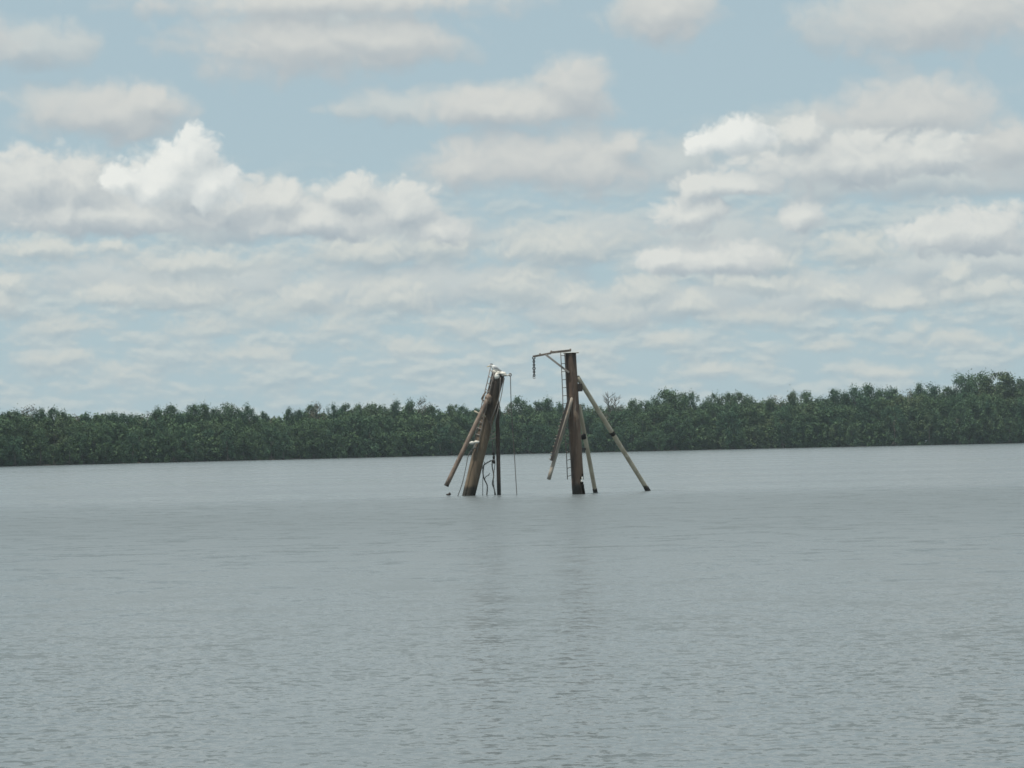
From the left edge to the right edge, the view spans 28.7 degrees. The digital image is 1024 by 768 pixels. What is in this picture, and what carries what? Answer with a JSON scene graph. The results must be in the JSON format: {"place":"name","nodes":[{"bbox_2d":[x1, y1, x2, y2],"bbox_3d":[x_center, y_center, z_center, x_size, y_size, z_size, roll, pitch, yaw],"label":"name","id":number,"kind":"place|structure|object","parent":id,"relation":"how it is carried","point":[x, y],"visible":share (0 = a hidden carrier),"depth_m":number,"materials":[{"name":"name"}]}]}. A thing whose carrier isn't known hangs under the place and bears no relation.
{"place":"outdoors","nodes":[
{"label":"outdoors","id":0,"kind":"place"},
{"bbox_2d":[1,442,1018,466],"bbox_3d":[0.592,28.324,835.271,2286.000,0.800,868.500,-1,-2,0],"label":"bank","id":1,"kind":"structure","parent":0,"point":[469,454],"depth_m":561.84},
{"bbox_2d":[0,434,11,466],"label":"mangrove tree","id":2,"kind":"object","parent":1,"relation":"on","point":[2,454],"visible":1,"depth_m":453.24,"materials":[{"name":"green plant"}]},
{"bbox_2d":[0,418,27,459],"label":"mangrove tree","id":3,"kind":"object","parent":1,"relation":"on","point":[7,433],"visible":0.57,"depth_m":458.78,"materials":[{"name":"green plant"}]},
{"bbox_2d":[5,413,28,444],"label":"mangrove tree","id":4,"kind":"object","parent":1,"relation":"on","point":[17,425],"visible":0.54,"depth_m":463.25,"materials":[{"name":"green plant"}]},
{"bbox_2d":[25,427,50,465],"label":"mangrove tree","id":5,"kind":"object","parent":1,"relation":"on","point":[44,451],"visible":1,"depth_m":464.08,"materials":[{"name":"green plant"}]},
{"bbox_2d":[31,407,50,444],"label":"mangrove tree","id":6,"kind":"object","parent":1,"relation":"on","point":[40,414],"visible":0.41,"depth_m":477.39,"materials":[{"name":"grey plant"}]},
{"bbox_2d":[37,414,71,463],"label":"mangrove tree","id":7,"kind":"object","parent":1,"relation":"on","point":[57,427],"visible":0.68,"depth_m":474.52,"materials":[{"name":"green plant"}]},
{"bbox_2d":[47,444,62,464],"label":"mangrove tree","id":8,"kind":"object","parent":1,"relation":"on","point":[56,450],"visible":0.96,"depth_m":469.22,"materials":[{"name":"green plant"}]},
{"bbox_2d":[56,434,78,464],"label":"mangrove tree","id":9,"kind":"object","parent":1,"relation":"on","point":[63,442],"visible":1,"depth_m":470.67,"materials":[{"name":"green plant"}]},
{"bbox_2d":[75,431,91,463],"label":"mangrove tree","id":10,"kind":"object","parent":1,"relation":"on","point":[84,441],"visible":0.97,"depth_m":476.32,"materials":[{"name":"green plant"}]},
{"bbox_2d":[82,423,107,463],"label":"mangrove tree","id":11,"kind":"object","parent":1,"relation":"on","point":[92,435],"visible":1,"depth_m":477.74,"materials":[{"name":"green plant"}]},
{"bbox_2d":[112,440,128,463],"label":"mangrove tree","id":12,"kind":"object","parent":1,"relation":"on","point":[123,447],"visible":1,"depth_m":485.63,"materials":[{"name":"green plant"}]},
{"bbox_2d":[123,431,142,462],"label":"mangrove tree","id":13,"kind":"object","parent":1,"relation":"on","point":[134,438],"visible":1,"depth_m":488.47,"materials":[{"name":"green plant"}]},
{"bbox_2d":[138,415,166,441],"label":"mangrove tree","id":14,"kind":"object","parent":1,"relation":"on","point":[152,422],"visible":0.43,"depth_m":502.87,"materials":[{"name":"green plant"}]},
{"bbox_2d":[149,432,170,461],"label":"mangrove tree","id":15,"kind":"object","parent":1,"relation":"on","point":[158,437],"visible":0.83,"depth_m":497.34,"materials":[{"name":"green plant"}]},
{"bbox_2d":[158,402,181,421],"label":"mangrove tree","id":16,"kind":"object","parent":1,"relation":"on","point":[169,410],"visible":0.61,"depth_m":520.38,"materials":[{"name":"green plant"}]},
{"bbox_2d":[161,427,181,461],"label":"mangrove tree","id":17,"kind":"object","parent":1,"relation":"on","point":[173,440],"visible":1,"depth_m":497.48,"materials":[{"name":"green plant"}]},
{"bbox_2d":[174,428,194,461],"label":"mangrove tree","id":18,"kind":"object","parent":1,"relation":"on","point":[188,433],"visible":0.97,"depth_m":501.07,"materials":[{"name":"green plant"}]},
{"bbox_2d":[184,404,200,430],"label":"mangrove tree","id":19,"kind":"object","parent":1,"relation":"on","point":[192,412],"visible":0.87,"depth_m":520.67,"materials":[{"name":"green plant"}]},
{"bbox_2d":[197,401,212,424],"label":"mangrove tree","id":20,"kind":"object","parent":1,"relation":"on","point":[205,410],"visible":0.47,"depth_m":527.61,"materials":[{"name":"green plant"}]},
{"bbox_2d":[219,430,236,460],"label":"mangrove tree","id":21,"kind":"object","parent":1,"relation":"on","point":[231,446],"visible":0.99,"depth_m":515.58,"materials":[{"name":"green plant"}]},
{"bbox_2d":[215,402,241,425],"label":"mangrove tree","id":22,"kind":"object","parent":1,"relation":"on","point":[228,411],"visible":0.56,"depth_m":528.13,"materials":[{"name":"green plant"}]},
{"bbox_2d":[233,426,255,460],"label":"mangrove tree","id":23,"kind":"object","parent":1,"relation":"on","point":[246,432],"visible":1,"depth_m":518.77,"materials":[{"name":"green plant"}]},
{"bbox_2d":[240,401,257,427],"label":"mangrove tree","id":24,"kind":"object","parent":1,"relation":"on","point":[246,413],"visible":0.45,"depth_m":540.27,"materials":[{"name":"green plant"}]},
{"bbox_2d":[248,431,265,459],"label":"mangrove tree","id":25,"kind":"object","parent":1,"relation":"on","point":[259,442],"visible":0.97,"depth_m":520.66,"materials":[{"name":"green plant"}]},
{"bbox_2d":[261,426,284,459],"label":"mangrove tree","id":26,"kind":"object","parent":1,"relation":"on","point":[268,452],"visible":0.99,"depth_m":524.42,"materials":[{"name":"green plant"}]},
{"bbox_2d":[273,430,294,459],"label":"mangrove tree","id":27,"kind":"object","parent":1,"relation":"on","point":[286,444],"visible":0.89,"depth_m":529.76,"materials":[{"name":"green plant"}]},
{"bbox_2d":[289,425,314,458],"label":"mangrove tree","id":28,"kind":"object","parent":1,"relation":"on","point":[307,436],"visible":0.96,"depth_m":535.82,"materials":[{"name":"green plant"}]},
{"bbox_2d":[295,418,330,458],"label":"mangrove tree","id":29,"kind":"object","parent":1,"relation":"on","point":[316,443],"visible":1,"depth_m":537.45,"materials":[{"name":"green plant"}]},
{"bbox_2d":[325,402,343,428],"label":"mangrove tree","id":30,"kind":"object","parent":1,"relation":"on","point":[335,411],"visible":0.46,"depth_m":557.43,"materials":[{"name":"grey plant"}]},
{"bbox_2d":[333,434,346,457],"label":"mangrove tree","id":31,"kind":"object","parent":1,"relation":"on","point":[340,441],"visible":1,"depth_m":542.08,"materials":[{"name":"green plant"}]},
{"bbox_2d":[344,408,365,438],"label":"mangrove tree","id":32,"kind":"object","parent":1,"relation":"on","point":[355,416],"visible":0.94,"depth_m":553.35,"materials":[{"name":"green plant"}]},
{"bbox_2d":[349,437,367,457],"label":"mangrove tree","id":33,"kind":"object","parent":1,"relation":"on","point":[360,446],"visible":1,"depth_m":548.71,"materials":[{"name":"green plant"}]},
{"bbox_2d":[387,433,404,456],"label":"mangrove tree","id":34,"kind":"object","parent":1,"relation":"on","point":[395,437],"visible":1,"depth_m":553.50,"materials":[{"name":"green plant"}]},
{"bbox_2d":[403,415,427,432],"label":"mangrove tree","id":35,"kind":"object","parent":1,"relation":"on","point":[414,421],"visible":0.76,"depth_m":568.26,"materials":[{"name":"green plant"}]},
{"bbox_2d":[430,420,456,455],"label":"mangrove tree","id":36,"kind":"object","parent":1,"relation":"on","point":[442,430],"visible":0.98,"depth_m":567.06,"materials":[{"name":"green plant"}]},
{"bbox_2d":[440,421,462,455],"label":"mangrove tree","id":37,"kind":"object","parent":1,"relation":"on","point":[457,436],"visible":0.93,"depth_m":570.44,"materials":[{"name":"green plant"}]},
{"bbox_2d":[0,385,1023,466],"bbox_3d":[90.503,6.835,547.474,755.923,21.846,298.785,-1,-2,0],"label":"forest","id":38,"kind":"object","parent":1,"relation":"on","point":[211,451],"visible":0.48,"depth_m":586.42,"materials":[{"name":"green plant"}]},
{"bbox_2d":[504,417,525,453],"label":"mangrove tree","id":39,"kind":"object","parent":1,"relation":"on","point":[517,427],"visible":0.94,"depth_m":588.59,"materials":[{"name":"green plant"}]},
{"bbox_2d":[505,395,532,416],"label":"mangrove tree","id":40,"kind":"object","parent":1,"relation":"on","point":[516,402],"visible":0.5,"depth_m":604.80,"materials":[{"name":"green plant"}]},
{"bbox_2d":[518,422,542,453],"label":"mangrove tree","id":41,"kind":"object","parent":1,"relation":"on","point":[530,428],"visible":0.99,"depth_m":588.49,"materials":[{"name":"green plant"}]},
{"bbox_2d":[534,423,554,452],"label":"mangrove tree","id":42,"kind":"object","parent":1,"relation":"on","point":[547,431],"visible":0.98,"depth_m":589.22,"materials":[{"name":"green plant"}]},
{"bbox_2d":[541,394,556,419],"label":"mangrove tree","id":43,"kind":"object","parent":1,"relation":"on","point":[547,406],"visible":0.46,"depth_m":605.45,"materials":[{"name":"green plant"}]},
{"bbox_2d":[589,422,605,451],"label":"mangrove tree","id":44,"kind":"object","parent":1,"relation":"on","point":[596,430],"visible":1,"depth_m":595.45,"materials":[{"name":"green plant"}]},
{"bbox_2d":[602,392,622,419],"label":"bare tree","id":45,"kind":"object","parent":1,"relation":"on","point":[607,403],"visible":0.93,"depth_m":609.65,"materials":[{"name":"grey plant"}]},
{"bbox_2d":[610,409,636,445],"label":"mangrove tree","id":46,"kind":"object","parent":1,"relation":"on","point":[625,413],"visible":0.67,"depth_m":603.20,"materials":[{"name":"green plant"}]},
{"bbox_2d":[622,424,644,451],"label":"mangrove tree","id":47,"kind":"object","parent":1,"relation":"on","point":[639,440],"visible":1,"depth_m":596.92,"materials":[{"name":"green plant"}]},
{"bbox_2d":[626,398,641,427],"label":"mangrove tree","id":48,"kind":"object","parent":1,"relation":"on","point":[631,403],"visible":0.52,"depth_m":613.01,"materials":[{"name":"green plant"}]},
{"bbox_2d":[642,430,655,450],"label":"mangrove tree","id":49,"kind":"object","parent":1,"relation":"on","point":[648,436],"visible":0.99,"depth_m":599.67,"materials":[{"name":"green plant"}]},
{"bbox_2d":[646,402,662,432],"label":"mangrove tree","id":50,"kind":"object","parent":1,"relation":"on","point":[652,410],"visible":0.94,"depth_m":607.38,"materials":[{"name":"green plant"}]},
{"bbox_2d":[651,429,667,450],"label":"mangrove tree","id":51,"kind":"object","parent":1,"relation":"on","point":[660,438],"visible":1,"depth_m":599.31,"materials":[{"name":"green plant"}]},
{"bbox_2d":[655,400,676,428],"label":"mangrove tree","id":52,"kind":"object","parent":1,"relation":"on","point":[666,409],"visible":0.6,"depth_m":609.67,"materials":[{"name":"green plant"}]},
{"bbox_2d":[654,386,690,409],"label":"mangrove tree","id":53,"kind":"object","parent":1,"relation":"on","point":[668,395],"visible":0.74,"depth_m":614.16,"materials":[{"name":"green plant"}]},
{"bbox_2d":[661,414,686,449],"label":"mangrove tree","id":54,"kind":"object","parent":1,"relation":"on","point":[673,435],"visible":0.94,"depth_m":603.65,"materials":[{"name":"green plant"}]},
{"bbox_2d":[676,409,699,448],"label":"mangrove tree","id":55,"kind":"object","parent":1,"relation":"on","point":[684,414],"visible":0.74,"depth_m":608.55,"materials":[{"name":"green plant"}]},
{"bbox_2d":[678,415,699,449],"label":"mangrove tree","id":56,"kind":"object","parent":1,"relation":"on","point":[689,423],"visible":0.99,"depth_m":604.60,"materials":[{"name":"green plant"}]},
{"bbox_2d":[679,388,699,413],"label":"mangrove tree","id":57,"kind":"object","parent":1,"relation":"on","point":[689,397],"visible":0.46,"depth_m":618.71,"materials":[{"name":"green plant"}]},
{"bbox_2d":[688,410,711,433],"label":"mangrove tree","id":58,"kind":"object","parent":1,"relation":"on","point":[701,422],"visible":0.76,"depth_m":611.20,"materials":[{"name":"green plant"}]},
{"bbox_2d":[704,389,725,413],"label":"mangrove tree","id":59,"kind":"object","parent":1,"relation":"on","point":[718,400],"visible":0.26,"depth_m":626.61,"materials":[{"name":"green plant"}]},
{"bbox_2d":[704,402,729,426],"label":"mangrove tree","id":60,"kind":"object","parent":1,"relation":"on","point":[711,408],"visible":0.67,"depth_m":616.43,"materials":[{"name":"green plant"}]},
{"bbox_2d":[715,408,744,449],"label":"mangrove tree","id":61,"kind":"object","parent":1,"relation":"on","point":[725,424],"visible":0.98,"depth_m":608.23,"materials":[{"name":"green plant"}]},
{"bbox_2d":[715,400,747,447],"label":"mangrove tree","id":62,"kind":"object","parent":1,"relation":"on","point":[735,407],"visible":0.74,"depth_m":613.70,"materials":[{"name":"green plant"}]},
{"bbox_2d":[729,389,747,411],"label":"mangrove tree","id":63,"kind":"object","parent":1,"relation":"on","point":[735,398],"visible":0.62,"depth_m":622.28,"materials":[{"name":"green plant"}]},
{"bbox_2d":[735,426,747,448],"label":"mangrove tree","id":64,"kind":"object","parent":1,"relation":"on","point":[742,430],"visible":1,"depth_m":606.64,"materials":[{"name":"green plant"}]},
{"bbox_2d":[729,403,759,433],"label":"mangrove tree","id":65,"kind":"object","parent":1,"relation":"on","point":[750,408],"visible":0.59,"depth_m":616.00,"materials":[{"name":"green plant"}]},
{"bbox_2d":[748,425,765,448],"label":"mangrove tree","id":66,"kind":"object","parent":1,"relation":"on","point":[758,430],"visible":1,"depth_m":611.25,"materials":[{"name":"green plant"}]},
{"bbox_2d":[771,407,797,447],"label":"mangrove tree","id":67,"kind":"object","parent":1,"relation":"on","point":[784,414],"visible":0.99,"depth_m":612.50,"materials":[{"name":"green plant"}]},
{"bbox_2d":[785,406,812,446],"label":"mangrove tree","id":68,"kind":"object","parent":1,"relation":"on","point":[799,416],"visible":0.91,"depth_m":614.47,"materials":[{"name":"green plant"}]},
{"bbox_2d":[795,413,819,447],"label":"mangrove tree","id":69,"kind":"object","parent":1,"relation":"on","point":[811,416],"visible":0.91,"depth_m":615.48,"materials":[{"name":"green plant"}]},
{"bbox_2d":[804,401,836,443],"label":"mangrove tree","id":70,"kind":"object","parent":1,"relation":"on","point":[810,408],"visible":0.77,"depth_m":617.94,"materials":[{"name":"green plant"}]},
{"bbox_2d":[823,388,842,406],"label":"mangrove tree","id":71,"kind":"object","parent":1,"relation":"on","point":[834,396],"visible":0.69,"depth_m":633.72,"materials":[{"name":"green plant"}]},
{"bbox_2d":[825,417,844,446],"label":"mangrove tree","id":72,"kind":"object","parent":1,"relation":"on","point":[838,430],"visible":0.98,"depth_m":615.82,"materials":[{"name":"green plant"}]},
{"bbox_2d":[844,420,860,446],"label":"mangrove tree","id":73,"kind":"object","parent":1,"relation":"on","point":[854,432],"visible":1,"depth_m":613.30,"materials":[{"name":"green plant"}]},
{"bbox_2d":[839,384,870,415],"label":"mangrove tree","id":74,"kind":"object","parent":1,"relation":"on","point":[853,393],"visible":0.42,"depth_m":632.06,"materials":[{"name":"green plant"}]},
{"bbox_2d":[852,396,874,432],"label":"mangrove tree","id":75,"kind":"object","parent":1,"relation":"on","point":[863,407],"visible":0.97,"depth_m":622.60,"materials":[{"name":"green plant"}]},
{"bbox_2d":[854,412,877,445],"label":"mangrove tree","id":76,"kind":"object","parent":1,"relation":"on","point":[869,417],"visible":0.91,"depth_m":620.55,"materials":[{"name":"green plant"}]},
{"bbox_2d":[855,382,885,403],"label":"mangrove tree","id":77,"kind":"object","parent":1,"relation":"on","point":[867,389],"visible":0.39,"depth_m":632.79,"materials":[{"name":"green plant"}]},
{"bbox_2d":[870,395,884,423],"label":"mangrove tree","id":78,"kind":"object","parent":1,"relation":"on","point":[878,405],"visible":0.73,"depth_m":623.81,"materials":[{"name":"green plant"}]},
{"bbox_2d":[876,404,905,445],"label":"mangrove tree","id":79,"kind":"object","parent":1,"relation":"on","point":[898,420],"visible":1,"depth_m":616.43,"materials":[{"name":"green plant"}]},
{"bbox_2d":[875,391,909,444],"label":"mangrove tree","id":80,"kind":"object","parent":1,"relation":"on","point":[899,400],"visible":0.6,"depth_m":623.77,"materials":[{"name":"green plant"}]},
{"bbox_2d":[895,417,915,445],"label":"mangrove tree","id":81,"kind":"object","parent":1,"relation":"on","point":[905,429],"visible":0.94,"depth_m":617.72,"materials":[{"name":"green plant"}]},
{"bbox_2d":[905,402,934,444],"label":"mangrove tree","id":82,"kind":"object","parent":1,"relation":"on","point":[917,421],"visible":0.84,"depth_m":621.21,"materials":[{"name":"green plant"}]},
{"bbox_2d":[908,381,931,403],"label":"mangrove tree","id":83,"kind":"object","parent":1,"relation":"on","point":[919,388],"visible":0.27,"depth_m":636.83,"materials":[{"name":"green plant"}]},
{"bbox_2d":[905,393,935,422],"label":"mangrove tree","id":84,"kind":"object","parent":1,"relation":"on","point":[926,401],"visible":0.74,"depth_m":625.40,"materials":[{"name":"green plant"}]},
{"bbox_2d":[919,406,943,444],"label":"mangrove tree","id":85,"kind":"object","parent":1,"relation":"on","point":[935,424],"visible":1,"depth_m":619.77,"materials":[{"name":"green plant"}]},
{"bbox_2d":[945,392,970,423],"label":"mangrove tree","id":86,"kind":"object","parent":1,"relation":"on","point":[954,401],"visible":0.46,"depth_m":628.19,"materials":[{"name":"green plant"}]},
{"bbox_2d":[940,403,980,444],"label":"mangrove tree","id":87,"kind":"object","parent":1,"relation":"on","point":[960,410],"visible":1,"depth_m":618.93,"materials":[{"name":"green plant"}]},
{"bbox_2d":[949,370,979,397],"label":"mangrove tree","id":88,"kind":"object","parent":1,"relation":"on","point":[968,385],"visible":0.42,"depth_m":638.41,"materials":[{"name":"green plant"}]},
{"bbox_2d":[958,394,989,443],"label":"mangrove tree","id":89,"kind":"object","parent":1,"relation":"on","point":[971,402],"visible":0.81,"depth_m":623.24,"materials":[{"name":"green plant"}]},
{"bbox_2d":[963,369,993,395],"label":"mangrove tree","id":90,"kind":"object","parent":1,"relation":"on","point":[978,379],"visible":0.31,"depth_m":644.61,"materials":[{"name":"green plant"}]},
{"bbox_2d":[972,399,1000,443],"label":"mangrove tree","id":91,"kind":"object","parent":1,"relation":"on","point":[987,404],"visible":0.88,"depth_m":624.33,"materials":[{"name":"green plant"}]},
{"bbox_2d":[976,373,996,393],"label":"mangrove tree","id":92,"kind":"object","parent":1,"relation":"on","point":[984,387],"visible":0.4,"depth_m":642.12,"materials":[{"name":"green plant"}]},
{"bbox_2d":[976,391,1007,442],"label":"mangrove tree","id":93,"kind":"object","parent":1,"relation":"on","point":[992,407],"visible":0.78,"depth_m":626.78,"materials":[{"name":"green plant"}]},
{"bbox_2d":[987,369,1022,402],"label":"mangrove tree","id":94,"kind":"object","parent":1,"relation":"on","point":[1008,382],"visible":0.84,"depth_m":637.27,"materials":[{"name":"green plant"}]},
{"bbox_2d":[1001,417,1020,442],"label":"mangrove tree","id":95,"kind":"object","parent":1,"relation":"on","point":[1013,432],"visible":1,"depth_m":623.99,"materials":[{"name":"green plant"}]},
{"bbox_2d":[1008,396,1023,442],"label":"mangrove tree","id":96,"kind":"object","parent":1,"relation":"on","point":[1020,405],"visible":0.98,"depth_m":625.84,"materials":[{"name":"green plant"}]},
{"bbox_2d":[0,443,1023,767],"bbox_3d":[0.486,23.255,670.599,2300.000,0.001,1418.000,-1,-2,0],"label":"water","id":97,"kind":"structure","parent":0,"point":[840,607],"depth_m":21.93,"materials":[{"name":"grey liquid"}]},
{"bbox_2d":[2,436,26,465],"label":"mangrove tree","id":98,"kind":"object","parent":97,"relation":"on","point":[15,447],"visible":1,"depth_m":454.83,"materials":[{"name":"green plant"}]},
{"bbox_2d":[92,434,114,463],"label":"mangrove tree","id":99,"kind":"object","parent":97,"relation":"on","point":[107,460],"visible":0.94,"depth_m":479.62,"materials":[{"name":"green plant"}]},
{"bbox_2d":[444,367,511,495],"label":"mooring dolphin","id":100,"kind":"object","parent":97,"relation":"in","point":[483,418],"visible":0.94,"depth_m":76.96,"materials":[{"name":"wood"}]},
{"bbox_2d":[533,349,650,493],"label":"mooring dolphin","id":101,"kind":"object","parent":97,"relation":"in","point":[572,413],"visible":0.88,"depth_m":75.72,"materials":[{"name":"brown wood"}]},
{"bbox_2d":[0,0,1023,422],"label":"sky","id":102,"kind":"structure","parent":0,"point":[274,206],"materials":[{"name":"blue"}]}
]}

